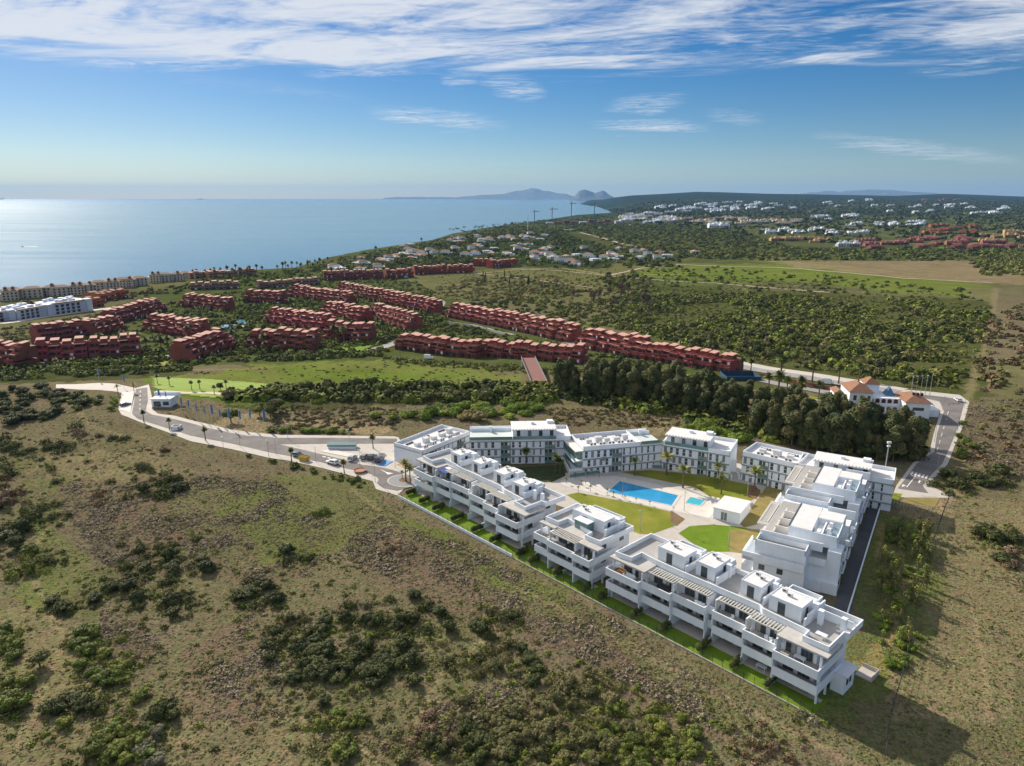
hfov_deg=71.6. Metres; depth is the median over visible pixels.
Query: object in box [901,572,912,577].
bush
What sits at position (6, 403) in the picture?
bush
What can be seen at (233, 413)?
tree
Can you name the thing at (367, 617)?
shrub
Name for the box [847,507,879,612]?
lane wall
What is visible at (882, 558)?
young tree
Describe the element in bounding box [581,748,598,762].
shrub
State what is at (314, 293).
terraced block
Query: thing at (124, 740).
shrub
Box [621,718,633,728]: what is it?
shrub
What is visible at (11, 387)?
bush
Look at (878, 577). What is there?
young tree
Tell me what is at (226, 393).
tree
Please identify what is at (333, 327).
palm tree
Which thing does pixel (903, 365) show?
tree
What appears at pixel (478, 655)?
shrub
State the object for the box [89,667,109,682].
shrub
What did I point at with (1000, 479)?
shrub
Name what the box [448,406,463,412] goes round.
bush
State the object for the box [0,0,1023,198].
sky
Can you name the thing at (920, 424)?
eucalyptus tree
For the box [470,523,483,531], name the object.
garden hedge
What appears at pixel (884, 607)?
young tree
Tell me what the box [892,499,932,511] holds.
plot fence
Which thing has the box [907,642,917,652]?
bush
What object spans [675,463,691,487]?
palm tree
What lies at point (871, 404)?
eucalyptus tree
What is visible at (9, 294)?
shore house
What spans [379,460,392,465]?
blue bay
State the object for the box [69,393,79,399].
bush
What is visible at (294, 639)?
shrub
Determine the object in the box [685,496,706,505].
paddling pool
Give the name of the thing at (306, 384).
tree
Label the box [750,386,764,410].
eucalyptus tree
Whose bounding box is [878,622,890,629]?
bush
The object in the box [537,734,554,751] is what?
shrub
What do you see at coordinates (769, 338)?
tree
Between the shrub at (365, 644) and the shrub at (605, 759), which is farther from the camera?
the shrub at (365, 644)
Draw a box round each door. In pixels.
[427,465,431,472]
[480,488,484,494]
[494,496,499,504]
[506,508,511,515]
[559,533,566,543]
[584,546,590,554]
[624,565,631,573]
[635,570,644,580]
[654,571,662,583]
[666,577,675,591]
[682,606,692,612]
[685,583,694,597]
[698,590,709,602]
[721,512,726,520]
[722,623,732,630]
[724,601,735,615]
[739,607,751,620]
[752,643,762,650]
[755,618,766,633]
[770,625,781,638]
[782,664,792,671]
[785,641,796,653]
[797,671,809,679]
[801,648,812,661]
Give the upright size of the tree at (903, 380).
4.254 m
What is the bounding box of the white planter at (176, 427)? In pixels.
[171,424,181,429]
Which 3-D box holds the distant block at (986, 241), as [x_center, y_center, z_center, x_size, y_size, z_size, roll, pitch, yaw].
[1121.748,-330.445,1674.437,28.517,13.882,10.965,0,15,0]
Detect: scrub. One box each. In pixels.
[0,399,1023,765]
[0,417,1023,765]
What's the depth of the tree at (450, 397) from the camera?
286.75 m
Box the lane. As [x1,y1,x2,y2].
[834,507,878,612]
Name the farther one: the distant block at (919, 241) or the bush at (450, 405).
the distant block at (919, 241)
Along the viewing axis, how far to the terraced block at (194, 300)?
653.19 m
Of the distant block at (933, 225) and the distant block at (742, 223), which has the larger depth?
the distant block at (742, 223)
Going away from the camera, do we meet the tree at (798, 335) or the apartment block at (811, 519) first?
the apartment block at (811, 519)
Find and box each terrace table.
[755,662,767,671]
[793,653,806,662]
[815,630,827,640]
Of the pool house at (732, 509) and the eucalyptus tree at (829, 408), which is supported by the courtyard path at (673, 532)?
the pool house at (732, 509)
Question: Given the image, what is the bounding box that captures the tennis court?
[719,371,760,380]
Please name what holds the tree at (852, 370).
on the ground at (1002, 292)
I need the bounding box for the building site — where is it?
[546,220,621,224]
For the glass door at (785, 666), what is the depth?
119.31 m
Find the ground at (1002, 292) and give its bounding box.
[0,192,1023,765]
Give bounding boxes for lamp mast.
[885,441,891,465]
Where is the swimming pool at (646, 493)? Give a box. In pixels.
[605,480,680,505]
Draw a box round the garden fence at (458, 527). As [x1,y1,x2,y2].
[398,495,813,715]
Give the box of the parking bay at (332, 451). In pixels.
[322,449,374,463]
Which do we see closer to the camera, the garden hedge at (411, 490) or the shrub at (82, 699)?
the shrub at (82, 699)
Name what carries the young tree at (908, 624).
on the ground at (1002, 292)
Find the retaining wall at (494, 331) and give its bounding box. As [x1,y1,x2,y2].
[446,321,505,334]
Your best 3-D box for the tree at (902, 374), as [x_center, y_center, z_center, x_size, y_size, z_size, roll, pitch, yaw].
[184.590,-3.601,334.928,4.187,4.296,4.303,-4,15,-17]
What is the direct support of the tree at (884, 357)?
on the ground at (1002, 292)
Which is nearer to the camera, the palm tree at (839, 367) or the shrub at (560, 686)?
the shrub at (560, 686)
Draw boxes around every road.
[0,307,110,323]
[132,388,370,473]
[251,435,396,443]
[362,465,412,489]
[367,299,445,349]
[561,341,901,392]
[760,378,829,393]
[895,392,963,492]
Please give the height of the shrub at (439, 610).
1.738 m
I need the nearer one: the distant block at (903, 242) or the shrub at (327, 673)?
the shrub at (327, 673)
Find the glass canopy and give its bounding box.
[327,442,356,448]
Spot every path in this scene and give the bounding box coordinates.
[155,390,220,394]
[544,468,785,543]
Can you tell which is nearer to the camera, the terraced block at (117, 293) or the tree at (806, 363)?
the tree at (806, 363)
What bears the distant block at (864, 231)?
on the ground at (1002, 292)
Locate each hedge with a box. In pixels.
[405,487,415,494]
[418,495,430,502]
[431,501,445,509]
[449,511,464,520]
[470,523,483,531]
[489,533,501,542]
[515,545,528,555]
[527,553,540,562]
[552,566,564,574]
[581,581,593,590]
[630,606,643,616]
[695,635,712,651]
[728,653,742,668]
[737,369,840,388]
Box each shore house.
[0,286,19,300]
[0,287,20,298]
[20,286,43,298]
[42,283,53,295]
[48,284,71,295]
[69,281,85,294]
[70,283,90,293]
[87,281,96,290]
[91,280,104,290]
[103,277,119,289]
[117,277,131,287]
[122,276,135,287]
[132,276,147,285]
[147,271,161,282]
[161,272,172,281]
[171,270,183,280]
[180,271,189,278]
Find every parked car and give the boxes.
[119,402,131,405]
[292,451,304,455]
[326,459,339,464]
[347,454,357,460]
[360,453,368,459]
[366,454,376,460]
[374,455,384,462]
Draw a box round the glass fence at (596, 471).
[569,465,740,476]
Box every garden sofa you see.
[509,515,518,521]
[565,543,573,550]
[615,566,626,574]
[623,572,635,579]
[657,582,670,591]
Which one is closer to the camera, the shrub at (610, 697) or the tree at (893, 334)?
the shrub at (610, 697)
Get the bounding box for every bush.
[0,390,9,397]
[0,400,11,405]
[0,405,7,412]
[1,416,19,424]
[2,410,12,415]
[7,385,16,390]
[8,404,24,411]
[9,413,21,417]
[15,387,29,394]
[15,397,29,402]
[16,392,37,398]
[18,400,27,405]
[22,408,39,413]
[22,413,35,419]
[34,389,52,394]
[36,382,48,387]
[37,416,48,420]
[39,407,57,416]
[48,391,60,398]
[48,393,57,397]
[49,398,61,404]
[54,388,64,391]
[59,391,70,396]
[61,396,68,401]
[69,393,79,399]
[70,405,82,409]
[73,397,90,405]
[92,398,102,403]
[265,428,274,431]
[283,426,290,431]
[311,427,322,432]
[369,411,382,418]
[388,412,398,418]
[400,411,409,417]
[408,410,418,416]
[419,409,431,419]
[423,405,437,414]
[433,402,443,408]
[436,409,449,415]
[446,403,456,407]
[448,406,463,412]
[449,410,459,416]
[455,402,466,409]
[459,400,471,406]
[470,404,481,410]
[475,400,490,407]
[485,408,498,416]
[498,407,509,414]
[499,398,515,407]
[504,412,515,418]
[506,404,518,412]
[516,402,526,409]
[517,410,529,415]
[523,401,534,406]
[523,410,533,415]
[532,403,544,410]
[680,423,693,428]
[691,422,708,427]
[695,418,709,426]
[695,425,709,431]
[708,426,722,434]
[711,420,718,426]
[720,428,730,436]
[726,433,740,442]
[735,432,748,442]
[871,612,887,619]
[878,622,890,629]
[880,587,892,593]
[883,658,896,668]
[884,536,895,542]
[893,602,902,609]
[893,658,903,669]
[896,631,908,640]
[896,640,906,649]
[898,653,909,660]
[900,660,909,667]
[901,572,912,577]
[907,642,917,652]
[912,631,922,637]
[955,432,965,438]
[955,447,967,450]
[955,451,966,457]
[958,420,967,424]
[958,437,971,443]
[965,441,979,448]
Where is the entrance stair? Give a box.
[729,459,739,479]
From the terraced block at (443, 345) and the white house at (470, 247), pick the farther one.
the white house at (470, 247)
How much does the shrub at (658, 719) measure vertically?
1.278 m
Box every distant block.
[619,218,629,221]
[662,219,671,222]
[675,207,687,210]
[707,222,724,227]
[730,207,740,210]
[735,221,746,224]
[740,219,752,223]
[753,219,768,223]
[769,230,779,233]
[769,236,785,240]
[771,218,785,221]
[774,221,790,224]
[784,235,803,240]
[791,230,805,233]
[808,236,823,239]
[809,239,819,242]
[810,214,821,217]
[811,226,824,229]
[814,237,831,241]
[838,240,859,246]
[847,231,857,234]
[857,229,869,233]
[860,238,877,242]
[862,241,879,245]
[867,245,881,248]
[880,240,898,244]
[897,241,908,244]
[912,239,923,242]
[913,222,925,225]
[915,243,928,247]
[916,237,928,240]
[922,229,936,232]
[928,223,939,226]
[929,236,940,239]
[931,241,943,244]
[942,227,952,230]
[944,240,961,244]
[949,243,964,247]
[952,239,968,244]
[966,244,980,248]
[978,243,991,247]
[980,233,995,236]
[980,240,994,243]
[988,244,1001,247]
[990,234,1002,237]
[996,239,1007,243]
[1002,229,1021,233]
[1003,232,1020,237]
[1003,243,1017,247]
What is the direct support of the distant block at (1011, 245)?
on the ground at (1002, 292)
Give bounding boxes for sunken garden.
[517,465,565,481]
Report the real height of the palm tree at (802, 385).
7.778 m
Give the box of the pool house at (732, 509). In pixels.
[713,495,750,523]
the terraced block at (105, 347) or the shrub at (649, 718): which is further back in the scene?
the terraced block at (105, 347)
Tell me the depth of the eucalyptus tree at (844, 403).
240.62 m
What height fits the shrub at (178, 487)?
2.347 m
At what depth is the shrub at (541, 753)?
104.01 m
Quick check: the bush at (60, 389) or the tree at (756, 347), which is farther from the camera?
the tree at (756, 347)
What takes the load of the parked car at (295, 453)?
on the road at (141, 401)
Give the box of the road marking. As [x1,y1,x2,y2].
[387,474,417,486]
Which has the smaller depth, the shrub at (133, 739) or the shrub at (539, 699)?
the shrub at (133, 739)
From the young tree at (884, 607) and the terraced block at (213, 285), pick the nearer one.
the young tree at (884, 607)
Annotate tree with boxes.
[28,648,50,666]
[140,337,149,348]
[140,409,145,421]
[157,335,163,347]
[163,336,169,347]
[200,426,207,439]
[216,383,223,389]
[221,390,233,397]
[221,409,238,421]
[252,402,264,415]
[259,332,266,340]
[264,386,277,393]
[264,404,277,417]
[265,399,280,412]
[272,345,280,351]
[278,398,284,410]
[280,387,291,395]
[287,447,293,461]
[304,382,314,388]
[307,390,319,397]
[330,324,337,338]
[336,387,344,392]
[339,325,346,342]
[339,459,346,472]
[344,395,350,401]
[352,378,363,383]
[357,384,367,389]
[360,390,370,395]
[365,377,378,383]
[368,434,374,447]
[380,382,390,389]
[383,388,395,394]
[396,381,405,388]
[399,457,412,480]
[403,464,414,482]
[419,379,428,384]
[422,394,432,402]
[432,380,440,386]
[441,392,449,398]
[442,380,451,387]
[443,388,452,392]
[445,395,454,401]
[453,390,461,395]
[460,381,471,387]
[476,391,486,401]
[480,378,490,384]
[487,383,496,388]
[493,385,505,393]
[500,389,508,397]
[521,386,531,391]
[521,447,530,464]
[551,452,560,473]
[552,357,565,384]
[552,362,567,387]
[555,458,563,473]
[556,368,567,391]
[565,357,575,389]
[568,371,579,391]
[576,372,580,387]
[580,380,590,397]
[581,367,594,395]
[582,359,594,379]
[589,367,602,398]
[590,292,596,303]
[595,373,611,395]
[597,287,601,301]
[598,359,608,372]
[602,367,615,393]
[608,361,617,380]
[611,295,618,303]
[614,369,628,397]
[615,354,624,375]
[615,358,631,381]
[617,281,625,295]
[624,282,632,292]
[625,370,642,399]
[629,455,640,475]
[634,359,646,393]
[639,366,659,399]
[640,292,647,304]
[645,294,651,304]
[651,383,660,399]
[654,361,661,373]
[654,371,664,386]
[655,377,667,401]
[659,379,678,408]
[659,450,676,474]
[661,368,673,374]
[664,384,678,405]
[665,364,675,372]
[672,359,683,377]
[673,376,684,405]
[675,364,685,378]
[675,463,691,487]
[681,383,695,410]
[685,377,694,385]
[690,371,703,393]
[695,385,700,407]
[696,392,706,413]
[700,367,717,399]
[700,390,711,410]
[709,390,723,415]
[711,380,721,400]
[711,460,725,482]
[714,375,724,389]
[716,471,728,493]
[718,382,727,400]
[718,387,727,412]
[718,401,729,421]
[724,398,737,420]
[725,344,733,350]
[725,378,738,407]
[727,384,745,403]
[733,386,745,411]
[739,356,746,370]
[743,395,749,413]
[744,349,753,356]
[744,379,754,399]
[746,465,764,490]
[747,358,755,370]
[749,339,760,344]
[749,407,762,430]
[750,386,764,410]
[753,345,761,350]
[753,389,770,400]
[754,328,763,332]
[755,399,768,426]
[761,351,774,357]
[763,371,773,385]
[763,403,783,439]
[763,409,770,426]
[764,336,772,341]
[766,387,782,409]
[772,370,787,387]
[773,349,783,356]
[776,353,789,381]
[778,341,785,347]
[778,387,785,399]
[781,394,797,439]
[781,409,803,444]
[782,375,791,389]
[782,396,800,406]
[784,383,799,395]
[786,333,796,338]
[789,386,808,407]
[791,352,799,359]
[793,331,801,337]
[795,320,803,323]
[796,422,810,447]
[797,358,804,366]
[797,375,807,383]
[797,410,818,448]
[798,382,806,389]
[798,406,807,422]
[799,400,817,410]
[801,346,810,351]
[801,360,811,365]
[809,338,818,342]
[809,360,818,381]
[810,417,829,450]
[813,348,820,353]
[814,407,826,417]
[815,379,824,398]
[817,392,838,405]
[817,400,828,406]
[818,354,828,360]
[818,402,836,417]
[820,412,846,453]
[822,417,836,451]
[824,344,834,349]
[827,319,835,323]
[827,350,837,357]
[829,398,842,413]
[830,325,838,331]
[834,391,843,400]
[835,363,845,383]
[839,321,848,325]
[839,393,850,412]
[841,413,856,451]
[844,403,867,452]
[844,412,854,445]
[847,367,857,375]
[847,400,855,409]
[851,318,859,324]
[852,414,871,455]
[856,361,865,380]
[858,396,870,403]
[860,429,874,456]
[862,401,882,411]
[865,358,875,364]
[865,407,879,420]
[869,416,881,444]
[871,434,884,459]
[872,352,882,357]
[873,360,886,367]
[873,367,886,378]
[875,570,881,585]
[877,411,887,420]
[879,355,889,360]
[879,419,885,432]
[879,552,884,566]
[879,565,888,587]
[879,609,885,621]
[880,411,906,441]
[880,545,887,560]
[880,629,886,647]
[881,583,887,602]
[881,598,888,611]
[883,424,907,460]
[883,435,891,459]
[885,407,905,424]
[885,552,891,562]
[886,336,893,340]
[886,534,892,545]
[887,359,897,367]
[887,594,892,607]
[887,605,896,624]
[887,647,893,659]
[888,600,895,613]
[890,332,901,337]
[891,516,897,532]
[891,559,898,576]
[894,533,899,547]
[895,572,901,586]
[896,362,908,369]
[896,625,905,641]
[897,424,913,457]
[897,539,904,552]
[897,550,903,568]
[898,371,906,377]
[899,378,908,384]
[899,405,915,432]
[899,609,903,623]
[903,534,907,545]
[903,591,909,613]
[904,616,912,640]
[905,415,932,456]
[905,523,912,538]
[907,374,922,384]
[907,624,913,641]
[908,528,913,541]
[909,575,918,600]
[910,544,917,562]
[912,537,919,557]
[913,585,922,606]
[914,368,925,375]
[914,516,920,533]
[914,554,922,572]
[915,515,922,533]
[918,534,923,551]
[920,326,927,331]
[920,519,928,536]
[922,563,929,586]
[923,564,931,586]
[925,517,933,537]
[927,336,939,344]
[927,522,933,536]
[929,541,935,558]
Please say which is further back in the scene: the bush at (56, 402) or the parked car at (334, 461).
the bush at (56, 402)
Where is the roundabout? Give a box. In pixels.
[388,475,417,486]
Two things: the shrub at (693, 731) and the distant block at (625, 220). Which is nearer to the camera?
the shrub at (693, 731)
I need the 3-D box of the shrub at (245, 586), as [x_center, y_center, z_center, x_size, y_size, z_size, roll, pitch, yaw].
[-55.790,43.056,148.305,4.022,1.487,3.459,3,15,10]
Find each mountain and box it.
[383,197,454,198]
[447,188,573,198]
[569,190,614,199]
[803,189,1023,196]
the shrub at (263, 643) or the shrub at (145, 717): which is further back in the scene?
the shrub at (263, 643)
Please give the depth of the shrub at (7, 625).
134.35 m
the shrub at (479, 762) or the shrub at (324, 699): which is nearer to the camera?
the shrub at (479, 762)
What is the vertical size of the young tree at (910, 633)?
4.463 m
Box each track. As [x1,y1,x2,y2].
[469,272,591,287]
[473,268,653,274]
[512,268,822,291]
[578,232,657,250]
[611,264,987,282]
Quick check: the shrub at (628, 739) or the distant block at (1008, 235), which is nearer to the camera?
the shrub at (628, 739)
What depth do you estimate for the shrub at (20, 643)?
129.91 m
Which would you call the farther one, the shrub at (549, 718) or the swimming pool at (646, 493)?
the swimming pool at (646, 493)
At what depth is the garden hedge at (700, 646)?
129.37 m
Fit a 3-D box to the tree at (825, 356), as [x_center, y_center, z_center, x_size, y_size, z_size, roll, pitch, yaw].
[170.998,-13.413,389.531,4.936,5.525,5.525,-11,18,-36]
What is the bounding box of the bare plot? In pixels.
[901,496,939,509]
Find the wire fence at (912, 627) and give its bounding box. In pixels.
[884,491,950,757]
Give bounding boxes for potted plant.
[587,551,596,559]
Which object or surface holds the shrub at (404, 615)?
on the ground at (1002, 292)
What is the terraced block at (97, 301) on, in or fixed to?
on the ground at (1002, 292)
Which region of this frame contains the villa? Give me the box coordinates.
[829,376,938,418]
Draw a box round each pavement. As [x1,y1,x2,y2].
[56,383,137,395]
[118,384,415,494]
[120,391,133,411]
[563,342,906,389]
[894,389,968,497]
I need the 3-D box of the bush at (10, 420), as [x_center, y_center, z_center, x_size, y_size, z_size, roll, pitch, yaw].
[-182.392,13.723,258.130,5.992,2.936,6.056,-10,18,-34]
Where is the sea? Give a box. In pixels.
[0,199,610,289]
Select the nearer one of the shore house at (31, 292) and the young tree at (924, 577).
the young tree at (924, 577)
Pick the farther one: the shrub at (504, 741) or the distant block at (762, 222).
the distant block at (762, 222)
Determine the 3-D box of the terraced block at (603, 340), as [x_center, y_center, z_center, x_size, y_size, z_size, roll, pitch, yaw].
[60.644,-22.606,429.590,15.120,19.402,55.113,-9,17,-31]
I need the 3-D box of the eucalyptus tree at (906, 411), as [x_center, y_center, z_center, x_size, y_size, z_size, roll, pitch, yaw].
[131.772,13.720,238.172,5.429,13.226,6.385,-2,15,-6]
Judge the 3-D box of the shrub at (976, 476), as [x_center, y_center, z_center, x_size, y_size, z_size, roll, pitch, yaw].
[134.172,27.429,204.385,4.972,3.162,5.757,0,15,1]
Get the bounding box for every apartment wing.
[394,424,469,466]
[469,419,570,463]
[563,428,661,474]
[661,427,737,478]
[740,442,809,490]
[797,451,895,510]
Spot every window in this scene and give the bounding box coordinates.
[153,401,168,406]
[758,564,763,569]
[776,569,782,574]
[913,407,923,410]
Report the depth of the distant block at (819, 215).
3445.09 m
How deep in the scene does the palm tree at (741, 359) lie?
354.99 m
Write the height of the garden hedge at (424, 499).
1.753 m
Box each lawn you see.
[147,360,191,365]
[151,377,278,397]
[318,343,373,352]
[403,492,827,714]
[567,492,684,533]
[623,470,760,500]
[679,524,759,551]
[771,390,819,402]
[892,493,901,502]
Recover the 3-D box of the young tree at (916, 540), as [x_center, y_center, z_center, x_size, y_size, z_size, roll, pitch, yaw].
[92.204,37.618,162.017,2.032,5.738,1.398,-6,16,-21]
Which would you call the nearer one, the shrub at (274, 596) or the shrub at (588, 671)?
the shrub at (588, 671)
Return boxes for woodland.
[0,214,1023,484]
[608,198,1023,243]
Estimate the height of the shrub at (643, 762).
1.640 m
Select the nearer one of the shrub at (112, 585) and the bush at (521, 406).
the shrub at (112, 585)
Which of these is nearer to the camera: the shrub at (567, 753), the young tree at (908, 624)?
the shrub at (567, 753)
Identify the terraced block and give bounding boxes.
[0,339,39,366]
[29,317,93,342]
[34,335,88,361]
[79,315,126,335]
[82,289,114,297]
[85,296,103,306]
[88,332,140,357]
[90,288,129,300]
[99,297,166,322]
[141,312,210,336]
[170,327,235,360]
[178,292,235,310]
[187,269,218,278]
[190,280,239,289]
[206,268,256,277]
[243,288,287,303]
[245,326,321,350]
[255,276,319,288]
[263,306,336,331]
[287,283,356,303]
[318,301,373,321]
[322,318,376,341]
[323,269,383,280]
[334,281,386,301]
[370,302,422,329]
[377,289,443,312]
[383,267,413,278]
[395,332,486,358]
[412,264,447,274]
[445,302,522,329]
[447,263,474,272]
[474,258,492,265]
[480,338,587,363]
[486,258,518,268]
[513,312,581,341]
[575,327,652,357]
[635,341,743,371]
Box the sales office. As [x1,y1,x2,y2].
[150,392,180,406]
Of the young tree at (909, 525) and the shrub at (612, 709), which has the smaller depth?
the shrub at (612, 709)
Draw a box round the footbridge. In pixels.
[521,356,546,381]
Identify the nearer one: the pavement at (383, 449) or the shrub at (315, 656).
the shrub at (315, 656)
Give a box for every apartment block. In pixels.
[413,448,564,548]
[533,503,633,588]
[605,533,878,703]
[741,465,871,595]
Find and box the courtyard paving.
[629,463,784,572]
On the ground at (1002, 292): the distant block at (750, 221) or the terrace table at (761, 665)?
the distant block at (750, 221)
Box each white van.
[424,354,433,358]
[821,378,833,384]
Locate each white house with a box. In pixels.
[327,263,342,268]
[358,259,370,264]
[372,263,384,268]
[383,254,395,257]
[429,250,440,253]
[440,249,450,253]
[460,251,472,255]
[467,245,476,249]
[471,250,480,254]
[529,250,539,254]
[554,256,564,261]
[564,258,574,262]
[570,259,580,263]
[583,252,595,257]
[589,258,601,260]
[599,254,611,257]
[629,248,639,252]
[643,251,652,254]
[653,254,664,258]
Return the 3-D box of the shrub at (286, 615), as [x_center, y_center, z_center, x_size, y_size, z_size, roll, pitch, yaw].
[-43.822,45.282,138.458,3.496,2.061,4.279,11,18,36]
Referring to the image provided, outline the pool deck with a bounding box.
[560,476,719,517]
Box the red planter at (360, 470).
[354,467,365,473]
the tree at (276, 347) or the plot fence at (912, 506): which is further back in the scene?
the tree at (276, 347)
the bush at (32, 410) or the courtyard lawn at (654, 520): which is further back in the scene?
the bush at (32, 410)
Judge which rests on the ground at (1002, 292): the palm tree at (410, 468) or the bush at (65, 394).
the bush at (65, 394)
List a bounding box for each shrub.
[0,488,15,497]
[0,497,10,507]
[0,529,19,539]
[0,619,13,631]
[0,629,11,637]
[0,633,18,644]
[0,643,7,653]
[0,674,15,687]
[0,688,19,703]
[0,688,25,703]
[0,689,24,714]
[3,564,22,575]
[3,637,23,649]
[3,689,33,709]
[4,534,25,549]
[4,650,18,661]
[5,639,19,649]
[5,647,22,656]
[10,518,35,530]
[14,674,38,689]
[20,543,39,553]
[20,560,36,574]
[35,698,61,714]
[42,595,59,605]
[49,699,67,716]
[50,600,72,613]
[54,715,73,729]
[59,691,75,700]
[64,636,88,648]
[67,690,90,707]
[70,636,88,647]
[70,657,86,671]
[71,622,95,636]
[71,695,89,711]
[72,701,90,711]
[75,642,96,655]
[80,737,103,754]
[83,665,99,677]
[85,591,103,603]
[85,699,102,709]
[86,624,101,636]
[86,743,106,756]
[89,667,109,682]
[94,668,115,686]
[95,646,114,658]
[96,731,116,744]
[98,750,105,760]
[102,745,123,764]
[104,721,123,734]
[105,579,119,589]
[105,738,120,749]
[109,739,126,747]
[111,664,129,676]
[114,674,131,684]
[114,751,133,765]
[115,721,136,737]
[117,580,136,590]
[119,736,127,747]
[121,577,139,586]
[125,730,147,750]
[127,590,145,604]
[129,686,149,703]
[130,742,158,764]
[131,740,155,752]
[133,481,150,492]
[135,738,151,747]
[137,560,152,571]
[137,711,160,728]
[142,720,156,734]
[143,750,165,765]
[148,702,166,712]
[148,723,164,735]
[149,705,165,717]
[160,547,181,557]
[160,591,180,606]
[162,697,179,710]
[164,559,180,569]
[165,707,179,719]
[166,605,180,617]
[169,481,186,492]
[193,554,210,562]
[196,559,213,572]
[228,589,245,601]
[237,584,255,588]
[243,586,257,598]
[253,577,276,588]
[257,638,273,648]
[260,650,276,660]
[266,591,283,602]
[268,624,285,637]
[273,633,286,643]
[275,609,292,620]
[277,544,297,554]
[283,670,300,683]
[287,645,295,652]
[289,634,306,642]
[290,609,304,618]
[290,640,307,655]
[296,641,308,655]
[296,657,310,669]
[301,623,313,635]
[302,645,319,657]
[302,664,319,679]
[305,637,314,644]
[305,642,318,656]
[308,654,327,663]
[309,633,320,641]
[310,664,325,675]
[311,656,328,666]
[312,620,331,631]
[314,645,332,655]
[315,612,333,624]
[315,717,327,730]
[316,665,335,680]
[316,693,332,706]
[318,640,334,651]
[319,637,334,645]
[322,661,340,669]
[329,671,346,683]
[329,705,345,720]
[330,740,341,757]
[332,736,357,758]
[336,609,352,622]
[338,660,355,674]
[342,715,357,728]
[342,731,354,742]
[347,650,364,661]
[351,707,370,727]
[356,664,373,678]
[357,637,373,650]
[358,611,373,622]
[359,659,376,665]
[365,677,382,686]
[366,664,374,675]
[368,613,383,627]
[370,662,389,677]
[374,647,391,658]
[376,656,391,665]
[382,652,396,663]
[388,618,404,629]
[393,655,405,669]
[394,610,410,622]
[394,746,414,763]
[395,633,415,647]
[404,647,423,665]
[404,672,419,684]
[406,588,421,598]
[407,611,419,623]
[413,722,427,734]
[415,721,427,735]
[418,706,437,721]
[420,729,436,750]
[420,736,437,743]
[423,724,437,737]
[432,605,449,616]
[434,741,449,753]
[436,761,445,765]
[438,655,454,665]
[441,619,455,630]
[441,731,454,746]
[453,692,472,705]
[457,724,471,734]
[457,760,468,765]
[458,713,472,724]
[459,718,474,726]
[462,735,476,751]
[465,760,476,765]
[467,617,481,626]
[468,649,484,660]
[468,731,484,746]
[469,755,484,765]
[471,721,485,731]
[472,619,487,632]
[475,747,489,758]
[476,708,493,720]
[476,730,493,743]
[480,706,492,713]
[485,736,498,751]
[487,657,504,671]
[488,721,504,735]
[489,713,501,726]
[490,745,509,759]
[491,712,506,726]
[497,698,519,714]
[497,728,508,737]
[497,735,514,746]
[498,760,509,765]
[501,608,519,618]
[501,636,517,645]
[502,719,514,731]
[505,745,518,761]
[507,705,524,718]
[508,730,522,741]
[511,721,521,730]
[512,642,528,652]
[514,735,527,744]
[517,721,527,732]
[520,653,535,663]
[520,728,529,742]
[522,725,539,742]
[523,650,539,664]
[525,660,543,672]
[526,672,542,686]
[529,746,549,761]
[530,721,541,740]
[531,711,545,721]
[533,693,548,704]
[536,719,554,733]
[537,729,553,740]
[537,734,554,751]
[538,760,547,765]
[539,700,553,712]
[543,716,557,726]
[549,688,566,703]
[551,714,565,729]
[552,729,568,745]
[552,754,570,765]
[553,737,569,749]
[554,681,572,691]
[558,748,574,760]
[559,673,576,687]
[560,684,568,693]
[563,696,578,708]
[564,735,574,750]
[569,726,585,738]
[569,732,586,748]
[576,678,594,697]
[579,665,597,679]
[579,685,597,698]
[579,750,595,760]
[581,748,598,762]
[582,731,593,749]
[586,730,603,745]
[586,751,602,765]
[594,715,608,726]
[595,752,610,764]
[596,728,612,742]
[597,588,609,599]
[598,736,620,752]
[599,692,621,703]
[604,701,620,715]
[608,749,617,761]
[609,721,620,731]
[611,752,621,762]
[615,742,630,755]
[617,721,632,734]
[619,751,633,765]
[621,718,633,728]
[621,731,636,750]
[631,732,643,744]
[632,743,646,754]
[633,759,651,765]
[634,746,652,762]
[638,722,653,736]
[643,731,659,745]
[644,713,656,726]
[650,714,665,725]
[653,720,670,734]
[657,620,671,631]
[661,747,684,758]
[663,736,676,748]
[665,758,678,765]
[673,711,688,723]
[677,759,695,765]
[681,738,703,756]
[685,723,703,738]
[762,675,777,687]
[937,467,957,477]
[947,476,965,483]
[967,471,985,484]
[969,524,990,537]
[973,521,994,535]
[977,478,999,486]
[983,473,1003,485]
[984,528,1005,541]
[985,532,1003,542]
[988,551,1014,562]
[990,463,1012,474]
[1002,545,1021,555]
[1002,557,1019,568]
[1003,531,1023,541]
[1003,532,1019,543]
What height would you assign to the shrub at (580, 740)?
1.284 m
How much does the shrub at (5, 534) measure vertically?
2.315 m
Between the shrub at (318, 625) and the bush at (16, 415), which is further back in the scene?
the bush at (16, 415)
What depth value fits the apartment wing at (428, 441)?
224.06 m
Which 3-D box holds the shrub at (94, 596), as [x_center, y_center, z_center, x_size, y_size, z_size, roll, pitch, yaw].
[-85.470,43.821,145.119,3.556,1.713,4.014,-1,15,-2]
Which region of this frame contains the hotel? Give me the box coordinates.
[0,296,92,321]
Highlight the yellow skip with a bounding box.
[297,454,309,460]
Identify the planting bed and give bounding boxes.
[399,477,411,481]
[670,510,683,525]
[730,529,759,552]
[740,486,782,526]
[747,484,760,498]
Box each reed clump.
[457,414,464,419]
[462,409,473,413]
[463,412,472,418]
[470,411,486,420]
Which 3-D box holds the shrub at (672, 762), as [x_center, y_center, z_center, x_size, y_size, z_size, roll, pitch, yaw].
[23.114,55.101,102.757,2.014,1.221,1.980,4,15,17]

